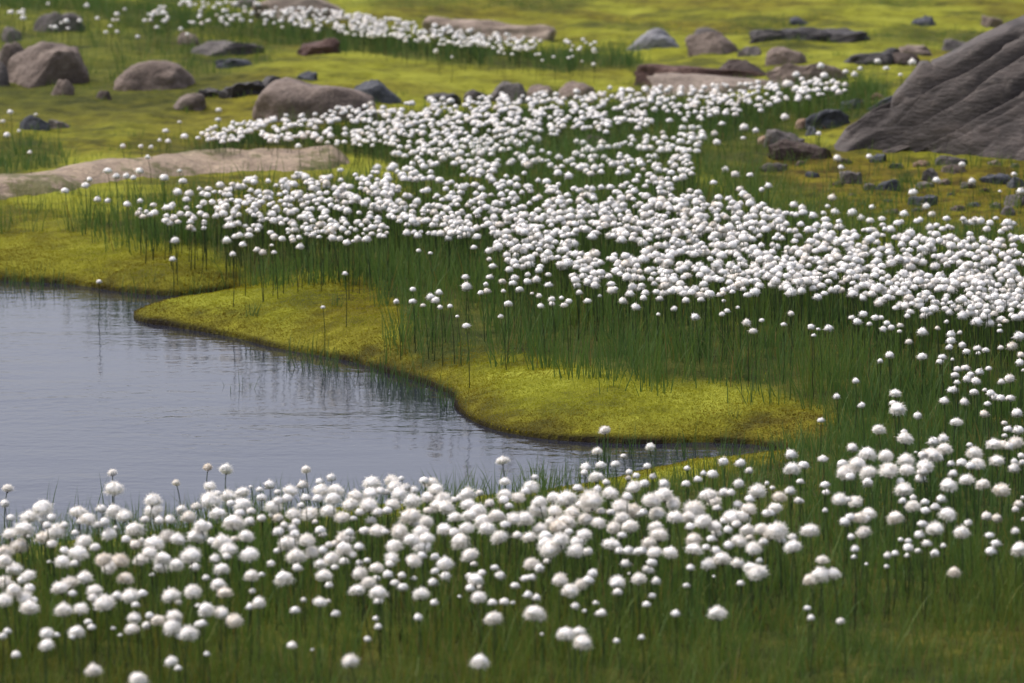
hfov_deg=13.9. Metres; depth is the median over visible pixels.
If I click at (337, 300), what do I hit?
sedge tuft
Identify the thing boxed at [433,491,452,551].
cottongrass
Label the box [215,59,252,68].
flat rock
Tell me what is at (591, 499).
cottongrass
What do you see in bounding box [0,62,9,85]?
boulder
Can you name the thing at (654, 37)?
boulder
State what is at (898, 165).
stone chip
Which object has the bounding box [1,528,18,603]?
cottongrass
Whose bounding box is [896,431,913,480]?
cottongrass
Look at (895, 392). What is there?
cottongrass
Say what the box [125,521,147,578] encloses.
cottongrass
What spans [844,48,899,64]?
rock
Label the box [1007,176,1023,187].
stone
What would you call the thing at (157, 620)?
cottongrass
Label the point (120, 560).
cottongrass
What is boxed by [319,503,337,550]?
cottongrass
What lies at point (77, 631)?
cottongrass
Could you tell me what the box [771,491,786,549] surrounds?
cottongrass
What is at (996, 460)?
cottongrass
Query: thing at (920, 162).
stone
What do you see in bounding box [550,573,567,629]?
cottongrass
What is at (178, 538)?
cottongrass
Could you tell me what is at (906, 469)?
cottongrass
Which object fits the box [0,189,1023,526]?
moss
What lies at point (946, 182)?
stone chip
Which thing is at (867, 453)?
cottongrass
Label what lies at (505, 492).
cottongrass
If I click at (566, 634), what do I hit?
cottongrass
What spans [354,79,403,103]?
boulder
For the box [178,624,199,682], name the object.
cottongrass
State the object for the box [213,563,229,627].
cottongrass
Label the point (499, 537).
cottongrass
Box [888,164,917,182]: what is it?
sedge tuft
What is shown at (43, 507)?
cottongrass
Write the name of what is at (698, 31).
stone
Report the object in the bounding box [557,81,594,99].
rock
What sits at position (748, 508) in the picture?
cottongrass
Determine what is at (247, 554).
cottongrass
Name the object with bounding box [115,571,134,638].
cottongrass
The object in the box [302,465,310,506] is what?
cottongrass
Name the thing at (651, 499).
cottongrass
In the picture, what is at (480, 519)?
cottongrass
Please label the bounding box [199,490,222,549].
cottongrass
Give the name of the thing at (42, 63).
boulder
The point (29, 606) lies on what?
cottongrass
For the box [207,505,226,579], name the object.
cottongrass
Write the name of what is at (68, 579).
cottongrass
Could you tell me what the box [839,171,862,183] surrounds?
stone
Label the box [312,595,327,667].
cottongrass
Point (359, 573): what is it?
cottongrass
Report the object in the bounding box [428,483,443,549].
cottongrass
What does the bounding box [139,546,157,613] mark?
cottongrass
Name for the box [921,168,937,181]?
stone
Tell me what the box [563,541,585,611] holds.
cottongrass
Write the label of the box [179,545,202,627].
cottongrass
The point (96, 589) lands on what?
cottongrass
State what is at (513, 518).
cottongrass
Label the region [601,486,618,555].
cottongrass
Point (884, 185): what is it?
stone
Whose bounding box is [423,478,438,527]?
cottongrass
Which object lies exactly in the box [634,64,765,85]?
rock
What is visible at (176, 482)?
cottongrass
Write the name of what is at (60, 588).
cottongrass
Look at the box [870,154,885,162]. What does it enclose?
stone chip
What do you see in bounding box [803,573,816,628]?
cottongrass
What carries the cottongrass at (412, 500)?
on the ground at (92, 120)
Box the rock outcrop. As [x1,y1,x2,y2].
[834,15,1023,160]
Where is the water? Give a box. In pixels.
[0,281,768,545]
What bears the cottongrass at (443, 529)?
on the ground at (92, 120)
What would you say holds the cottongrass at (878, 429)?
on the ground at (92, 120)
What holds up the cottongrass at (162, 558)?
on the ground at (92, 120)
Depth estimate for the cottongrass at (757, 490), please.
8.46 m
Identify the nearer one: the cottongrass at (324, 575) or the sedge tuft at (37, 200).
the cottongrass at (324, 575)
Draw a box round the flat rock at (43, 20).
[34,12,85,31]
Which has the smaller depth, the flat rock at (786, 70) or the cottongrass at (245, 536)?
the cottongrass at (245, 536)
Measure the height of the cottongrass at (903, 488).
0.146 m
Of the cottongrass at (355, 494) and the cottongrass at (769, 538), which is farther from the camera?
the cottongrass at (355, 494)
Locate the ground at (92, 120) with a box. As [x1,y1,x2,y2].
[0,0,1023,682]
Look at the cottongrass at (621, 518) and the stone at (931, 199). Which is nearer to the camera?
the cottongrass at (621, 518)
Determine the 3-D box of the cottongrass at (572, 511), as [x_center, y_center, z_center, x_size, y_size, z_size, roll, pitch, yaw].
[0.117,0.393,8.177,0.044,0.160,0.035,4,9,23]
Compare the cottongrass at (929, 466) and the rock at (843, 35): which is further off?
the rock at (843, 35)
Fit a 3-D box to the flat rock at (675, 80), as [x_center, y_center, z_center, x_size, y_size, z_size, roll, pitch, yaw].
[0.898,-1.057,17.910,0.694,0.165,0.347,0,9,0]
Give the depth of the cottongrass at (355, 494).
8.39 m
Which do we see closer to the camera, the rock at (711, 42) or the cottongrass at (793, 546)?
the cottongrass at (793, 546)
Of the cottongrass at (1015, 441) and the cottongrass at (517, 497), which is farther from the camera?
the cottongrass at (1015, 441)
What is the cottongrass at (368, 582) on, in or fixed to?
on the ground at (92, 120)
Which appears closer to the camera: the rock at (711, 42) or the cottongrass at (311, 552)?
the cottongrass at (311, 552)
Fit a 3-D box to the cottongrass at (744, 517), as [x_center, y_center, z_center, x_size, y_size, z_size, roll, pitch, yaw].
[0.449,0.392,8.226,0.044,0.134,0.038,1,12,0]
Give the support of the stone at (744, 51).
on the ground at (92, 120)
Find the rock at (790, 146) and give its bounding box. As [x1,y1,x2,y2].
[768,139,831,160]
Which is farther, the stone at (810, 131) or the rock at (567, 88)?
the rock at (567, 88)
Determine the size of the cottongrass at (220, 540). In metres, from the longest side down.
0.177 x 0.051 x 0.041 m
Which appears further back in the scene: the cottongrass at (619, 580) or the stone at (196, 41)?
the stone at (196, 41)
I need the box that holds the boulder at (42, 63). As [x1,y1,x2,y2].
[7,41,89,87]
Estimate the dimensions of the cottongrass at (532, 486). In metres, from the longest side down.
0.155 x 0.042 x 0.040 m
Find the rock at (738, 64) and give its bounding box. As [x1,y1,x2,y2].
[719,59,766,76]
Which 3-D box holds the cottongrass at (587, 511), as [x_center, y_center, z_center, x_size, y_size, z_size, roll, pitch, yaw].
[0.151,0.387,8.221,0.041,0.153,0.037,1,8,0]
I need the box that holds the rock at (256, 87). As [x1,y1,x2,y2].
[219,80,263,98]
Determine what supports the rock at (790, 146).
on the ground at (92, 120)
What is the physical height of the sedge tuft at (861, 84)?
0.177 m
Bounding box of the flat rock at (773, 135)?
[764,129,804,147]
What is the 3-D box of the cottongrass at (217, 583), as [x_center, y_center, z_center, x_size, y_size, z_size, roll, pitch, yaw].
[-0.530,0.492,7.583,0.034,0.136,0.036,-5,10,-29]
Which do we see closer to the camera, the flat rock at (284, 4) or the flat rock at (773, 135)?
the flat rock at (773, 135)
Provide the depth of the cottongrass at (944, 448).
8.82 m
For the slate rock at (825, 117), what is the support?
on the ground at (92, 120)
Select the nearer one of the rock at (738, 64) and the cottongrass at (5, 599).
the cottongrass at (5, 599)
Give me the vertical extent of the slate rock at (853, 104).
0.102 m
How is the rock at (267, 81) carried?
on the ground at (92, 120)
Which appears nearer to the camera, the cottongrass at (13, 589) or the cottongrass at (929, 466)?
the cottongrass at (13, 589)
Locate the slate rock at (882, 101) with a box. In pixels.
[869,96,891,109]
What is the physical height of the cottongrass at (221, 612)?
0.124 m
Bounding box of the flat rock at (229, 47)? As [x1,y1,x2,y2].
[191,40,263,56]
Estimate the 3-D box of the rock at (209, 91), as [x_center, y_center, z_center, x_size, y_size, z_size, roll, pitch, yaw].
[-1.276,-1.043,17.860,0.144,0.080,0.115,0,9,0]
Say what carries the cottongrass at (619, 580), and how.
on the ground at (92, 120)
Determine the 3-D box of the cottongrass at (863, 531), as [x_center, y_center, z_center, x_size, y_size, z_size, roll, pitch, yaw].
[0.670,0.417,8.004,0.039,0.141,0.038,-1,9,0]
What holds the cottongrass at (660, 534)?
on the ground at (92, 120)
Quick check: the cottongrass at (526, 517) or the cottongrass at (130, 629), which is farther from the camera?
the cottongrass at (526, 517)
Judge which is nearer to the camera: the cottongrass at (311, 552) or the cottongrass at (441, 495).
the cottongrass at (311, 552)
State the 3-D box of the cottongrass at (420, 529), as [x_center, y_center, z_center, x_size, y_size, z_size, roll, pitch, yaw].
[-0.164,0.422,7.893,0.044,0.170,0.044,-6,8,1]
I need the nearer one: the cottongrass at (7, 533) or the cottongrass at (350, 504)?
the cottongrass at (7, 533)
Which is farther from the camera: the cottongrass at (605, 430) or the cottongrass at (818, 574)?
the cottongrass at (605, 430)
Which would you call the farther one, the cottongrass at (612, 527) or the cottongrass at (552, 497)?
the cottongrass at (552, 497)
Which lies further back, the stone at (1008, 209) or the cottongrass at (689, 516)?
the stone at (1008, 209)
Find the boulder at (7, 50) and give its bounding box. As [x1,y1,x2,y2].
[0,41,23,67]
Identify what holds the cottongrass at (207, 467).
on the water
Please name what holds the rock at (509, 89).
on the ground at (92, 120)
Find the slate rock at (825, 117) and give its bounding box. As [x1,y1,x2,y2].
[805,109,849,129]
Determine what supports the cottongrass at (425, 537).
on the ground at (92, 120)
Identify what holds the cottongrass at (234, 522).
on the ground at (92, 120)
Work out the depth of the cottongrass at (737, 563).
7.80 m
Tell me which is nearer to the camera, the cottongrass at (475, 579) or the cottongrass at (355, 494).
the cottongrass at (475, 579)
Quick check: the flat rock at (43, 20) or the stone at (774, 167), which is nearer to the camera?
the stone at (774, 167)
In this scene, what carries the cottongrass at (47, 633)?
on the ground at (92, 120)
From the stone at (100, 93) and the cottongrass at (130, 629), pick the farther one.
the stone at (100, 93)
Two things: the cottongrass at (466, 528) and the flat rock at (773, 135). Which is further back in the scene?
the flat rock at (773, 135)
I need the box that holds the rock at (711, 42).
[685,31,738,56]
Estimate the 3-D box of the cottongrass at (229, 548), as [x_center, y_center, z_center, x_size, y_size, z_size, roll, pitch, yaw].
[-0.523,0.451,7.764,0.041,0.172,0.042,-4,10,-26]
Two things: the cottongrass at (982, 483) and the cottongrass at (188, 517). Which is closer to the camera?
the cottongrass at (188, 517)
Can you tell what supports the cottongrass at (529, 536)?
on the ground at (92, 120)
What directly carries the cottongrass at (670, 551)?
on the ground at (92, 120)
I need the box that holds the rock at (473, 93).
[463,89,490,102]
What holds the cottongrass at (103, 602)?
on the ground at (92, 120)
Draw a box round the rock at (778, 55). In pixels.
[765,47,806,65]
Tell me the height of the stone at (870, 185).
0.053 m
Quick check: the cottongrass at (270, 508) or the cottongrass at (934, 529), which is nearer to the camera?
the cottongrass at (934, 529)
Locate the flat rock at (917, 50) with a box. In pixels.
[898,45,932,56]
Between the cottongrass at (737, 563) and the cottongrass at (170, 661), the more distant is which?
the cottongrass at (737, 563)
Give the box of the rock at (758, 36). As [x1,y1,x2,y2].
[749,27,831,43]
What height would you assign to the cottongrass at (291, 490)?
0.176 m
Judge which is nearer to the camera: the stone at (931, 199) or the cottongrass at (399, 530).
the cottongrass at (399, 530)
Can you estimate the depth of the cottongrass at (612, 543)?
7.80 m
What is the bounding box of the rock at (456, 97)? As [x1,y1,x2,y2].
[424,92,460,104]
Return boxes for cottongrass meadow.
[0,0,1023,682]
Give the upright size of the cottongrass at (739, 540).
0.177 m
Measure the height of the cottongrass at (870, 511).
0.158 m
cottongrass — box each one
[0,544,14,614]
[0,551,12,634]
[0,574,12,627]
[0,592,12,663]
[1,484,13,530]
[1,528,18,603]
[5,561,23,620]
[6,582,22,648]
[10,535,28,571]
[11,520,36,582]
[16,590,33,656]
[18,509,38,570]
[19,569,35,639]
[19,597,39,676]
[30,499,53,578]
[34,531,50,596]
[39,627,55,674]
[39,638,54,682]
[43,522,66,595]
[51,580,73,643]
[52,554,69,618]
[53,601,72,678]
[60,574,78,625]
[65,545,89,628]
[67,504,88,571]
[68,625,86,682]
[74,602,88,668]
[75,534,96,584]
[75,570,93,641]
[78,511,97,594]
[83,661,104,682]
[87,584,103,650]
[92,594,117,675]
[94,551,114,636]
[101,527,117,583]
[101,561,116,633]
[102,502,120,553]
[103,480,125,535]
[107,469,117,501]
[111,552,131,628]
[115,508,132,552]
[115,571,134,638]
[119,587,140,662]
[124,624,139,682]
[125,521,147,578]
[126,612,142,669]
[128,671,148,682]
[132,553,148,605]
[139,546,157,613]
[143,505,163,551]
[143,535,163,611]
[144,493,162,565]
[151,551,171,632]
[151,615,165,682]
[152,564,167,613]
[159,529,175,569]
[161,587,181,649]
[161,618,182,682]
[164,655,178,682]
[166,609,183,673]
[168,557,184,622]
[169,531,186,586]
[170,479,180,525]
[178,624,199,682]
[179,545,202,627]
[180,510,197,546]
[182,583,201,649]
[185,530,208,598]
[192,518,209,588]
[198,602,215,671]
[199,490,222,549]
[202,463,212,492]
[203,481,216,554]
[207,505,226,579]
[209,577,227,649]
[211,531,233,588]
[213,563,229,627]
[213,605,228,671]
[216,586,233,651]
[218,542,237,602]
[219,463,232,534]
[219,488,236,533]
[221,514,247,597]
[226,613,243,682]
[232,497,252,511]
[233,486,250,542]
[237,528,254,600]
[237,546,259,623]
[243,570,258,640]
[251,596,266,662]
[264,499,284,557]
[274,569,294,625]
[277,535,297,602]
[282,484,299,564]
[284,507,302,548]
[284,547,306,603]
[287,641,298,681]
[297,533,315,613]
[300,507,320,558]
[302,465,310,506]
[303,545,320,610]
[311,483,329,544]
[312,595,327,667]
[313,558,328,617]
[314,567,332,629]
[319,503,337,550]
[323,551,340,636]
[324,493,340,539]
[326,482,344,551]
[334,511,349,574]
[334,541,353,617]
[336,529,355,591]
[341,652,359,682]
[342,497,359,562]
[346,489,364,558]
[348,583,364,643]
[352,564,366,631]
[358,496,378,563]
[360,475,383,536]
[360,577,376,636]
[363,486,378,548]
[368,585,389,665]
[369,523,386,584]
[370,561,382,634]
[383,472,397,538]
[384,498,400,571]
[385,549,399,622]
[386,538,404,611]
[387,479,402,524]
[390,485,407,559]
[390,523,408,606]
[398,507,421,554]
[402,493,421,532]
[402,533,420,600]
[403,552,421,631]
[410,543,431,578]
[411,523,429,597]
[412,586,431,662]
[418,515,433,580]
[420,532,435,620]
[421,490,434,554]
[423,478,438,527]
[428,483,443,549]
[429,499,447,555]
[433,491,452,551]
[436,522,451,570]
[436,556,454,603]
[437,498,455,544]
[447,511,461,582]
[450,532,472,601]
[457,485,476,546]
[458,509,477,567]
[458,522,475,601]
[459,498,475,562]
[459,548,480,613]
[467,572,484,620]
[469,503,486,571]
[469,590,486,669]
[469,653,490,682]
[473,514,491,587]
[476,521,495,607]
[482,610,503,682]
[488,509,505,585]
[489,528,510,590]
[494,488,512,556]
[495,455,509,527]
[499,476,509,549]
[506,511,521,592]
[511,490,526,561]
[516,511,535,571]
[520,530,536,603]
[522,605,546,674]
[523,479,540,546]
[523,558,540,605]
[528,503,548,560]
[530,495,547,571]
[532,522,550,574]
[534,533,552,600]
[537,529,552,598]
[538,537,563,616]
[545,516,557,575]
[546,491,559,556]
[546,502,562,567]
[547,519,566,569]
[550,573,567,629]
[551,531,569,617]
[554,489,577,557]
[554,514,577,572]
[556,626,575,682]
[561,583,580,648]
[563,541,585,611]
[564,504,580,564]
[569,536,586,599]
[572,634,591,682]
[573,527,592,608]
[573,625,586,679]
[574,578,588,633]
[577,488,603,571]
[577,512,593,569]
[581,507,596,571]
[587,471,605,544]
[591,518,606,588]
[592,446,603,483]
[599,425,609,462]
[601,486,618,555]
[601,537,621,621]
[606,519,619,589]
[609,574,624,627]
[611,497,630,560]
[613,512,630,575]
[621,517,641,575]
[624,502,644,563]
[626,480,641,563]
[629,572,647,644]
[641,491,661,548]
[641,537,656,601]
[645,442,654,482]
[646,546,662,605]
[647,519,665,587]
[648,507,667,569]
[648,528,669,605]
[654,487,673,563]
[661,545,677,612]
[666,496,680,561]
[666,510,684,575]
[680,499,706,564]
[682,509,694,581]
[683,531,702,605]
[683,541,703,609]
[693,513,711,601]
[698,488,717,557]
[700,557,717,611]
[705,496,722,546]
[706,519,722,590]
[706,605,727,668]
[712,550,731,607]
[722,508,742,579]
[730,534,747,623]
[731,556,745,600]
[738,510,750,572]
[739,502,756,588]
[739,522,754,563]
[741,561,756,632]
[745,541,761,612]
[745,563,770,642]
[747,482,766,523]
[754,523,772,608]
[761,520,789,598]
[762,526,773,589]
[766,501,782,564]
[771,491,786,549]
[782,461,800,518]
[783,538,802,627]
[796,523,819,592]
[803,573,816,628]
[808,566,831,640]
[815,554,829,640]
[827,567,842,642]
[832,491,851,566]
[836,463,855,537]
[846,455,867,512]
[848,495,863,542]
[852,511,869,592]
[855,526,871,592]
[858,446,876,505]
[858,464,877,536]
[862,507,877,582]
[871,424,885,481]
[878,449,893,512]
[878,461,899,542]
[886,510,903,591]
[888,400,905,443]
[889,389,901,426]
[894,480,912,544]
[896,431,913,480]
[896,451,915,511]
[898,464,915,536]
[904,499,922,574]
[916,457,934,522]
[923,446,941,517]
[924,520,944,574]
[937,443,954,505]
[937,506,955,570]
[939,477,957,557]
[947,566,961,621]
[950,417,963,460]
[953,525,971,600]
[958,473,974,529]
[965,445,984,496]
[969,457,984,520]
[975,478,990,546]
[985,438,1002,509]
[988,454,1004,508]
[990,482,1010,552]
[1008,436,1023,496]
[1010,541,1023,612]
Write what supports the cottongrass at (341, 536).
on the ground at (92, 120)
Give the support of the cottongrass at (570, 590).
on the ground at (92, 120)
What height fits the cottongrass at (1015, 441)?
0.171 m
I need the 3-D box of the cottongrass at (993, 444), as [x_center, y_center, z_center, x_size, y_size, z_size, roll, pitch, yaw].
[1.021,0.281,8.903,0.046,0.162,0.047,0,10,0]
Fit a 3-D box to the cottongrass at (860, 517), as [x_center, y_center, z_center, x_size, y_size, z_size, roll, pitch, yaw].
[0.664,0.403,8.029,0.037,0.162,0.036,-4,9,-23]
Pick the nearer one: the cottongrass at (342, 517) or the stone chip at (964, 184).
the cottongrass at (342, 517)
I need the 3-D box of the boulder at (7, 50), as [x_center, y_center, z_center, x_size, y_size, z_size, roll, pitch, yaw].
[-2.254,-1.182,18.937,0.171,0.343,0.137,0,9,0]
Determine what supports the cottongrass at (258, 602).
on the ground at (92, 120)
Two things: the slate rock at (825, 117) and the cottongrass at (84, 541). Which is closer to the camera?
the cottongrass at (84, 541)
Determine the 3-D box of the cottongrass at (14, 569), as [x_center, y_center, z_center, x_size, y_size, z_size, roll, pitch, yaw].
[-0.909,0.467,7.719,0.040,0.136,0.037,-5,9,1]
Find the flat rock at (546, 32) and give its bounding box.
[422,16,555,41]
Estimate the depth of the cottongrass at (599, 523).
7.97 m
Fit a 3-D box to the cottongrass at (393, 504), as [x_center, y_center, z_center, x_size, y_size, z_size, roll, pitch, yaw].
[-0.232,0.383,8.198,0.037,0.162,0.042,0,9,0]
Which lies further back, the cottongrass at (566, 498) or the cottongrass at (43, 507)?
the cottongrass at (566, 498)
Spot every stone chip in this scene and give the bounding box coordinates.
[805,171,819,177]
[838,158,851,163]
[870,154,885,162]
[882,209,897,213]
[890,163,902,168]
[915,181,933,188]
[936,179,950,184]
[950,205,965,210]
[960,182,975,188]
[966,202,979,206]
[988,160,1000,165]
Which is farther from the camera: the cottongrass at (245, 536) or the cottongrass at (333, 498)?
the cottongrass at (333, 498)
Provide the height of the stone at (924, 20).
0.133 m
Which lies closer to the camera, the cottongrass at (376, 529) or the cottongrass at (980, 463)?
the cottongrass at (376, 529)
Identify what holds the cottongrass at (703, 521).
on the ground at (92, 120)
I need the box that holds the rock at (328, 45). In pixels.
[297,38,341,55]
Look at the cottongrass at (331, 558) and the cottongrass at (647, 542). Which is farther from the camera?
the cottongrass at (647, 542)
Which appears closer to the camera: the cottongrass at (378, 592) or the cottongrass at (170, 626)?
the cottongrass at (170, 626)
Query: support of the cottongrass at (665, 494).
on the ground at (92, 120)
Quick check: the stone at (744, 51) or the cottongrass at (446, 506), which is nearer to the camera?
the cottongrass at (446, 506)
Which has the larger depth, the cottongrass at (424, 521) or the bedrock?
the bedrock
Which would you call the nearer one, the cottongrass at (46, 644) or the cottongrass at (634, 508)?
the cottongrass at (46, 644)
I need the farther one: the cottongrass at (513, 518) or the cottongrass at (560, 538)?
the cottongrass at (513, 518)
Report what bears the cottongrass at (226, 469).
on the ground at (92, 120)
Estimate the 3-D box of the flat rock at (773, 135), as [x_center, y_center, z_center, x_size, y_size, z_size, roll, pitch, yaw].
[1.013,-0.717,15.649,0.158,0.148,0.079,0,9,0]
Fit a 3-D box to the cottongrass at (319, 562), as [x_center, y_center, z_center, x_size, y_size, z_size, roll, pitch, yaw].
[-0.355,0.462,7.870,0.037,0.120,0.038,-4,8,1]
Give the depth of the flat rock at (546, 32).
21.40 m
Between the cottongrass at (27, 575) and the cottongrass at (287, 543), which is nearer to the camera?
the cottongrass at (27, 575)
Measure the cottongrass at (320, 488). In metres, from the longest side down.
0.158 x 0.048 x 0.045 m
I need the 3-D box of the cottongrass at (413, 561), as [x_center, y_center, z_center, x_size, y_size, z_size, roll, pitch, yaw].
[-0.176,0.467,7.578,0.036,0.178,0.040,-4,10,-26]
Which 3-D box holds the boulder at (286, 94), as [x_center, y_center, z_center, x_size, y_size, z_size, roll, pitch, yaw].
[-0.791,-0.869,16.908,0.511,0.387,0.358,0,9,0]
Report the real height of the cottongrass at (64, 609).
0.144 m
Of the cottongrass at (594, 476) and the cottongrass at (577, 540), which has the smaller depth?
the cottongrass at (577, 540)
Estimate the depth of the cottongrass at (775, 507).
8.24 m
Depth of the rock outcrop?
15.33 m
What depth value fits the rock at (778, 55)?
18.92 m
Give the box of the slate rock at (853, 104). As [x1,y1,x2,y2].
[840,99,863,109]
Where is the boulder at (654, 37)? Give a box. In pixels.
[627,28,678,50]
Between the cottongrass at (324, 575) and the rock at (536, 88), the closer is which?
the cottongrass at (324, 575)
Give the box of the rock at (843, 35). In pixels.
[823,28,870,42]
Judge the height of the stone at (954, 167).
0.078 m
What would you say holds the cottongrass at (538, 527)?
on the ground at (92, 120)
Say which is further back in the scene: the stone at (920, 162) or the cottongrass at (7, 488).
the stone at (920, 162)
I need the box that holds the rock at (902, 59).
[892,52,919,65]
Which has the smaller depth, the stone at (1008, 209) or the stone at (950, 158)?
the stone at (1008, 209)
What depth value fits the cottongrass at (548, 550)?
7.82 m
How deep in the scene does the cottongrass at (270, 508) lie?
8.39 m
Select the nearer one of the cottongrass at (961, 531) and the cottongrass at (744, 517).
the cottongrass at (961, 531)
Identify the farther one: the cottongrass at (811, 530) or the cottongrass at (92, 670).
the cottongrass at (811, 530)
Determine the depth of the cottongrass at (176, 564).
7.79 m
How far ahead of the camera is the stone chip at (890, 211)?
13.95 m
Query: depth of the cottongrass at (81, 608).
7.41 m
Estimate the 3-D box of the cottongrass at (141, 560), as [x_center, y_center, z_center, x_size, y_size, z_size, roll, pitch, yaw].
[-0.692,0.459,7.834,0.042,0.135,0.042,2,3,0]
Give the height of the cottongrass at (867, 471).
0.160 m
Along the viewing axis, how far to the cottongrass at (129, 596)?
7.45 m
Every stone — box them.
[2,27,20,42]
[19,115,49,130]
[48,119,69,128]
[51,79,74,95]
[96,90,111,99]
[173,93,206,110]
[178,32,199,44]
[230,0,256,8]
[297,71,317,79]
[693,27,718,34]
[738,46,760,56]
[757,135,764,144]
[759,163,787,171]
[789,17,807,25]
[795,118,805,128]
[805,126,815,135]
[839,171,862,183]
[864,183,874,189]
[871,93,883,99]
[875,179,899,190]
[907,195,936,205]
[911,15,935,25]
[913,160,929,166]
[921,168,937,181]
[935,156,967,164]
[940,164,966,173]
[979,173,1011,183]
[981,15,1002,27]
[1001,206,1014,215]
[1004,194,1023,205]
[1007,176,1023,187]
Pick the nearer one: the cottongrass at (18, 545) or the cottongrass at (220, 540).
the cottongrass at (220, 540)
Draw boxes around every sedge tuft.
[13,189,52,213]
[245,299,263,316]
[332,293,345,307]
[728,398,745,418]
[773,442,847,467]
[814,58,912,98]
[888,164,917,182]
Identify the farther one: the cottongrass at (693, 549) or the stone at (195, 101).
the stone at (195, 101)
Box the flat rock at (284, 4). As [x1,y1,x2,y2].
[252,0,343,20]
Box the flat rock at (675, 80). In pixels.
[646,73,794,96]
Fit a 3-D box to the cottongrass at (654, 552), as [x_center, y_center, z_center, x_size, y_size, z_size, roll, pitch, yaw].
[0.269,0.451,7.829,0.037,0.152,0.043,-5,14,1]
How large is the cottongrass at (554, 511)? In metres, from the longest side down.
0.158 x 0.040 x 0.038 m
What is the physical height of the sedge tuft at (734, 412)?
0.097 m
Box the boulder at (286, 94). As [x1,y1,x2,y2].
[252,77,378,121]
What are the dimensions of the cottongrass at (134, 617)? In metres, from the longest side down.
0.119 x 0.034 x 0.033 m
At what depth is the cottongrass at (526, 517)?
8.11 m
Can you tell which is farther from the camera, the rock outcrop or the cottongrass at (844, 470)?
the rock outcrop
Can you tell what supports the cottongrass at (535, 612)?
on the ground at (92, 120)
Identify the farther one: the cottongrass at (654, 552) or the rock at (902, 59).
the rock at (902, 59)
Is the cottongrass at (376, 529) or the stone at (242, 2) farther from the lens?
the stone at (242, 2)
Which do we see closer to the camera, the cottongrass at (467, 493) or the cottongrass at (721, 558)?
the cottongrass at (721, 558)
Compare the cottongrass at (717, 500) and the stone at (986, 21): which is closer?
the cottongrass at (717, 500)
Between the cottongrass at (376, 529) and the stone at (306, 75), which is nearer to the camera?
the cottongrass at (376, 529)
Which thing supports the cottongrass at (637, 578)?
on the ground at (92, 120)
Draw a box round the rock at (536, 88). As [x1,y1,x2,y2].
[526,84,553,98]
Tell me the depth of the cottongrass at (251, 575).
7.61 m
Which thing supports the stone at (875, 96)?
on the ground at (92, 120)
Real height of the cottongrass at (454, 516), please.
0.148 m
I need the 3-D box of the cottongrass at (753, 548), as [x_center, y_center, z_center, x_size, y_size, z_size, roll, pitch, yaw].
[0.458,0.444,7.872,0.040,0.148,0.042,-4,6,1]
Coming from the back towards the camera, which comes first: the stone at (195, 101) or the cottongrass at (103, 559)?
the stone at (195, 101)
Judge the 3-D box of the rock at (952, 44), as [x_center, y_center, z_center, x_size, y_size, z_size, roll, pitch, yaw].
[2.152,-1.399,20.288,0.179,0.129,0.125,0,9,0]
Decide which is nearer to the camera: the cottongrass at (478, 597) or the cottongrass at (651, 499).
the cottongrass at (478, 597)
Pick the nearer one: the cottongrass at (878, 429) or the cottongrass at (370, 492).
the cottongrass at (370, 492)
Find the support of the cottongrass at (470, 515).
on the ground at (92, 120)
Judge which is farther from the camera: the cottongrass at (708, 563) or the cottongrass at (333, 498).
the cottongrass at (333, 498)
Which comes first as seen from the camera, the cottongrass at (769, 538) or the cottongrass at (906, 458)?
the cottongrass at (769, 538)
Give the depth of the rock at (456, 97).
17.46 m
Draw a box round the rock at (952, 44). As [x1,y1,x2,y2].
[941,39,965,50]
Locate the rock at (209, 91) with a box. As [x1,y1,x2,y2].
[198,87,222,96]
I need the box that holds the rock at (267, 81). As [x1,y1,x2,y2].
[262,75,280,88]
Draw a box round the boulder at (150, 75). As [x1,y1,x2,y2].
[113,60,195,90]
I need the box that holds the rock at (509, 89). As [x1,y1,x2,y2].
[490,81,528,103]
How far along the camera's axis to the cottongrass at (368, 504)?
8.13 m
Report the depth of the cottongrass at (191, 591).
7.53 m
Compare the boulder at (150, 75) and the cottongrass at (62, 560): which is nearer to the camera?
the cottongrass at (62, 560)
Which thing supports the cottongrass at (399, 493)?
on the ground at (92, 120)
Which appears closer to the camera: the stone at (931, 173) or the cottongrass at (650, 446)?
the cottongrass at (650, 446)
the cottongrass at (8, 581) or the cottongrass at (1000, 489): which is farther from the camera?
the cottongrass at (1000, 489)
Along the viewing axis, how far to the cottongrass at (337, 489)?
8.40 m
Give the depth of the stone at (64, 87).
18.02 m
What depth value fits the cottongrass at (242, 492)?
8.45 m
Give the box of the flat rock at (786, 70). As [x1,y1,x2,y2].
[766,63,847,82]
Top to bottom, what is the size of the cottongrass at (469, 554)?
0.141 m
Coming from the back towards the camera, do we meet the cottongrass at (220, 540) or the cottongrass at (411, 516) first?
the cottongrass at (411, 516)
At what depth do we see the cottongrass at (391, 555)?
7.77 m
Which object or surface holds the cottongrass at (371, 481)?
on the ground at (92, 120)
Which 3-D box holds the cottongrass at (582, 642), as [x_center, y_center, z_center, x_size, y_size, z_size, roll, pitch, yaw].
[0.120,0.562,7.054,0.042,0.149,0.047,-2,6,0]
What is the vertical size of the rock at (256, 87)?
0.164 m
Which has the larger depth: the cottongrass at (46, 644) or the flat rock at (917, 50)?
the flat rock at (917, 50)
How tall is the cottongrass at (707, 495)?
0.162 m
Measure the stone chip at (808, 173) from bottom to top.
0.053 m
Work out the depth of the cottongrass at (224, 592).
7.45 m

